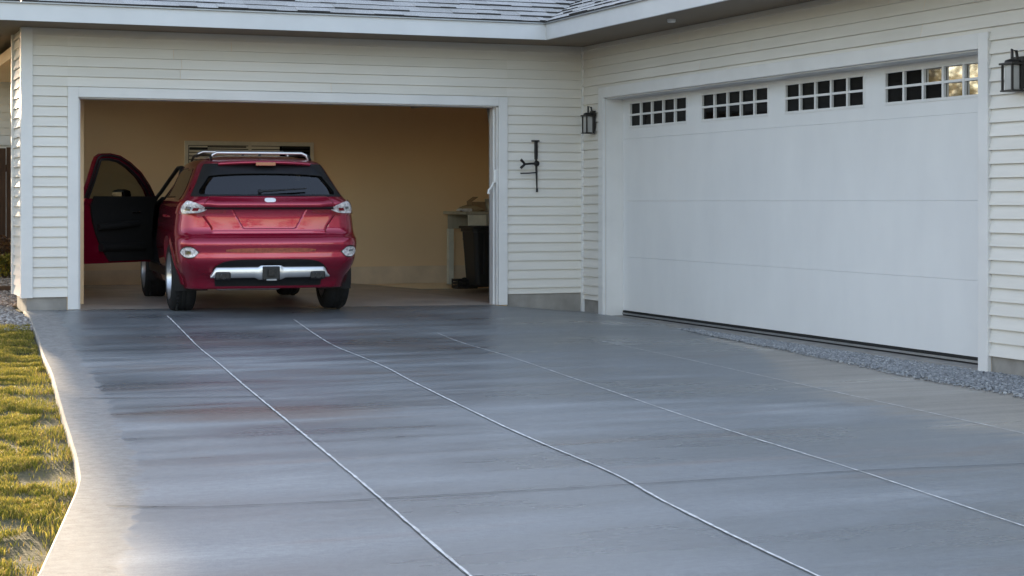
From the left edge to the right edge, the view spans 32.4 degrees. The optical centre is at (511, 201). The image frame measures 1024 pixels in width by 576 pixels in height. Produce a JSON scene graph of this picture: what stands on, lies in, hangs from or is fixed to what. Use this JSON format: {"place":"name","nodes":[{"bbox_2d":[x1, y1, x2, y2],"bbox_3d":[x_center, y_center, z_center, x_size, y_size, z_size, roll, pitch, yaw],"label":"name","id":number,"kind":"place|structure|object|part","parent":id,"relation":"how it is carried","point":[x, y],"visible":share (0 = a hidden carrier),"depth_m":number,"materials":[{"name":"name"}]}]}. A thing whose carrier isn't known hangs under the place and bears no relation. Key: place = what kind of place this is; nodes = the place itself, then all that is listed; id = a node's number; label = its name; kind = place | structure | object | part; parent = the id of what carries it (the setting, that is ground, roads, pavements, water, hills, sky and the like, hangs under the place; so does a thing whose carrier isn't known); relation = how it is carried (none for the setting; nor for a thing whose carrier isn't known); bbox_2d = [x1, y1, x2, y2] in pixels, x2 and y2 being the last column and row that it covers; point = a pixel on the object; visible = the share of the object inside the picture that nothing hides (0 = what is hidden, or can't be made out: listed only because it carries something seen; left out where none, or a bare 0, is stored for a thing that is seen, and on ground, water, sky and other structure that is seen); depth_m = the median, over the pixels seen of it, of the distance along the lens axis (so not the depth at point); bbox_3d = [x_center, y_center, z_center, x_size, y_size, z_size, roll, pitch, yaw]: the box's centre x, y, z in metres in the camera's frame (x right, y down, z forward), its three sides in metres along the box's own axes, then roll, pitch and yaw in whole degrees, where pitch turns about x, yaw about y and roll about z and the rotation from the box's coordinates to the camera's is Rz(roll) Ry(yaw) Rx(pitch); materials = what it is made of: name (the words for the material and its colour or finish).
{"place":"outdoors","nodes":[
{"label":"outdoors","id":0,"kind":"place"},
{"bbox_2d":[0,323,77,575],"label":"lawn grass","id":1,"kind":"structure","parent":0,"point":[16,429],"depth_m":9.42,"materials":[{"name":"green plant"}]},
{"bbox_2d":[0,275,428,575],"bbox_3d":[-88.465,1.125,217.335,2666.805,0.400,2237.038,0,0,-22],"label":"ground","id":2,"kind":"structure","parent":0,"point":[27,536],"depth_m":8.28,"materials":[{"name":"green plant"}]},
{"bbox_2d":[0,147,10,274],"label":"timber screen","id":3,"kind":"object","parent":2,"relation":"on","point":[5,191],"visible":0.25,"depth_m":22.11,"materials":[{"name":"brown wood"}]},
{"bbox_2d":[0,286,10,290],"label":"garden edging","id":4,"kind":"object","parent":2,"relation":"on","point":[2,288],"visible":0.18,"depth_m":19.73,"materials":[{"name":"grey stone"}]},
{"bbox_2d":[0,276,32,331],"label":"gravel bed","id":5,"kind":"object","parent":2,"relation":"on","point":[9,314],"visible":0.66,"depth_m":17.53,"materials":[{"name":"grey gravel"}]},
{"bbox_2d":[0,252,10,277],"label":"shrub","id":6,"kind":"object","parent":5,"relation":"on","point":[5,270],"visible":0.69,"depth_m":21.07,"materials":[{"name":"green plant"}]},
{"bbox_2d":[0,234,10,274],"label":"shrub","id":7,"kind":"object","parent":5,"relation":"on","point":[6,243],"visible":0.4,"depth_m":21.65,"materials":[{"name":"brown plant"}]},
{"bbox_2d":[0,0,1023,376],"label":"house","id":8,"kind":"structure","parent":2,"relation":"on","point":[842,174],"depth_m":17.56,"materials":[{"name":"beige paint"}]},
{"bbox_2d":[184,141,313,165],"bbox_3d":[-3.511,-0.350,23.605,1.760,0.910,0.058,0,0,-22],"label":"window","id":9,"kind":"structure","parent":8,"relation":"in","point":[191,148],"depth_m":23.56,"materials":[{"name":"black plastic"}]},
{"bbox_2d":[411,107,489,296],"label":"garage door track","id":10,"kind":"structure","parent":8,"relation":"in","point":[488,109],"depth_m":19.50,"materials":[{"name":"metal"}]},
{"bbox_2d":[487,170,495,193],"bbox_3d":[-0.229,-0.217,19.272,0.102,0.266,0.057,0,0,-22],"label":"latch handle","id":11,"kind":"object","parent":8,"relation":"attached to","point":[493,178],"visible":1,"depth_m":19.26,"materials":[{"name":"white plastic"}]},
{"bbox_2d":[520,140,539,191],"bbox_3d":[0.195,-0.391,19.317,0.279,0.572,0.083,0,0,-41],"label":"wall bracket","id":12,"kind":"object","parent":8,"relation":"attached to","point":[536,163],"depth_m":19.37,"materials":[{"name":"black metal"}]},
{"bbox_2d":[580,106,595,133],"bbox_3d":[0.838,-0.898,19.305,0.126,0.306,0.150,0,0,-22],"label":"wall lantern","id":13,"kind":"object","parent":8,"relation":"attached to","point":[588,122],"depth_m":19.27,"materials":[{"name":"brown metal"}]},
{"bbox_2d":[622,55,977,364],"bbox_3d":[2.451,0.062,16.113,0.076,2.350,6.578,0,0,-22],"label":"garage door","id":14,"kind":"structure","parent":8,"relation":"in","point":[838,208],"depth_m":15.47,"materials":[{"name":"paint"}]},
{"bbox_2d":[999,49,1023,91],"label":"wall lantern","id":15,"kind":"object","parent":8,"relation":"attached to","point":[1014,73],"depth_m":12.46,"materials":[{"name":"brown metal"}]},
{"bbox_2d":[78,283,491,309],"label":"garage floor","id":16,"kind":"structure","parent":0,"point":[114,297],"depth_m":20.14,"materials":[{"name":"grey concrete"}]},
{"bbox_2d":[84,150,355,310],"bbox_3d":[-3.294,0.281,19.209,2.884,1.659,4.510,0,0,-17],"label":"suv","id":17,"kind":"object","parent":16,"relation":"on","point":[281,225],"visible":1,"depth_m":17.44,"materials":[{"name":"red paint"}]},
{"bbox_3d":[-4.340,0.075,19.260,0.604,1.184,1.109,0,0,33],"label":"front door","id":18,"kind":"part","parent":17,"relation":"part of","materials":[{"name":"red paint"}]},
{"bbox_3d":[-3.405,-0.198,18.122,0.198,0.360,1.230,0,0,-17],"label":"side window","id":19,"kind":"part","parent":17,"relation":"part of","materials":[{"name":"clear glass"}]},
{"bbox_3d":[-2.444,-0.194,17.487,1.430,0.291,0.350,0,0,-17],"label":"rear window","id":20,"kind":"part","parent":17,"relation":"part of","materials":[{"name":"black glass"}]},
{"bbox_2d":[451,278,477,288],"bbox_3d":[-0.633,1.095,23.514,0.284,0.130,0.244,0,0,-22],"label":"tool crate","id":21,"kind":"object","parent":16,"relation":"on","point":[458,284],"visible":0.69,"depth_m":23.40,"materials":[{"name":"black plastic"}]},
{"bbox_2d":[443,211,488,283],"bbox_3d":[-0.231,0.640,24.288,1.200,1.010,0.920,0,0,-22],"label":"workbench","id":22,"kind":"object","parent":16,"relation":"on","point":[480,218],"visible":0.27,"depth_m":24.39,"materials":[{"name":"wood"}]},
{"bbox_2d":[456,208,471,211],"bbox_3d":[-0.633,0.113,23.650,0.198,0.042,0.162,0,0,-22],"label":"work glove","id":23,"kind":"object","parent":22,"relation":"on","point":[465,210],"visible":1,"depth_m":23.63,"materials":[{"name":"white fabric"}]},
{"bbox_2d":[455,205,483,211],"bbox_3d":[-0.561,0.086,23.809,0.396,0.097,0.292,0,0,-22],"label":"rag heap","id":24,"kind":"object","parent":22,"relation":"on","point":[474,208],"visible":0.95,"depth_m":23.72,"materials":[{"name":"fabric"}]},
{"bbox_2d":[467,197,485,210],"bbox_3d":[-0.461,0.035,23.938,0.265,0.198,0.200,0,0,-22],"label":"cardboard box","id":25,"kind":"object","parent":22,"relation":"on","point":[479,204],"visible":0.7,"depth_m":23.85,"materials":[{"name":"brown cardboard"}]},
{"bbox_2d":[485,199,488,210],"bbox_3d":[-0.295,0.048,23.907,0.160,0.172,0.160,0,0,-22],"label":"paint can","id":26,"kind":"object","parent":22,"relation":"on","point":[487,204],"visible":0.39,"depth_m":23.84,"materials":[{"name":"metal"}]},
{"bbox_2d":[459,226,488,285],"bbox_3d":[-0.331,0.742,23.403,0.600,0.840,0.590,0,0,-22],"label":"wheeled bin","id":27,"kind":"object","parent":16,"relation":"on","point":[476,245],"visible":0.44,"depth_m":23.16,"materials":[{"name":"plastic"}]},
{"bbox_2d":[23,305,1023,575],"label":"driveway","id":28,"kind":"structure","parent":0,"point":[407,441],"depth_m":8.84,"materials":[{"name":"concrete"}]},
{"bbox_2d":[677,327,1023,398],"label":"gravel strip","id":29,"kind":"object","parent":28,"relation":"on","point":[1004,383],"visible":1,"depth_m":13.18,"materials":[{"name":"grey gravel"}]}
]}

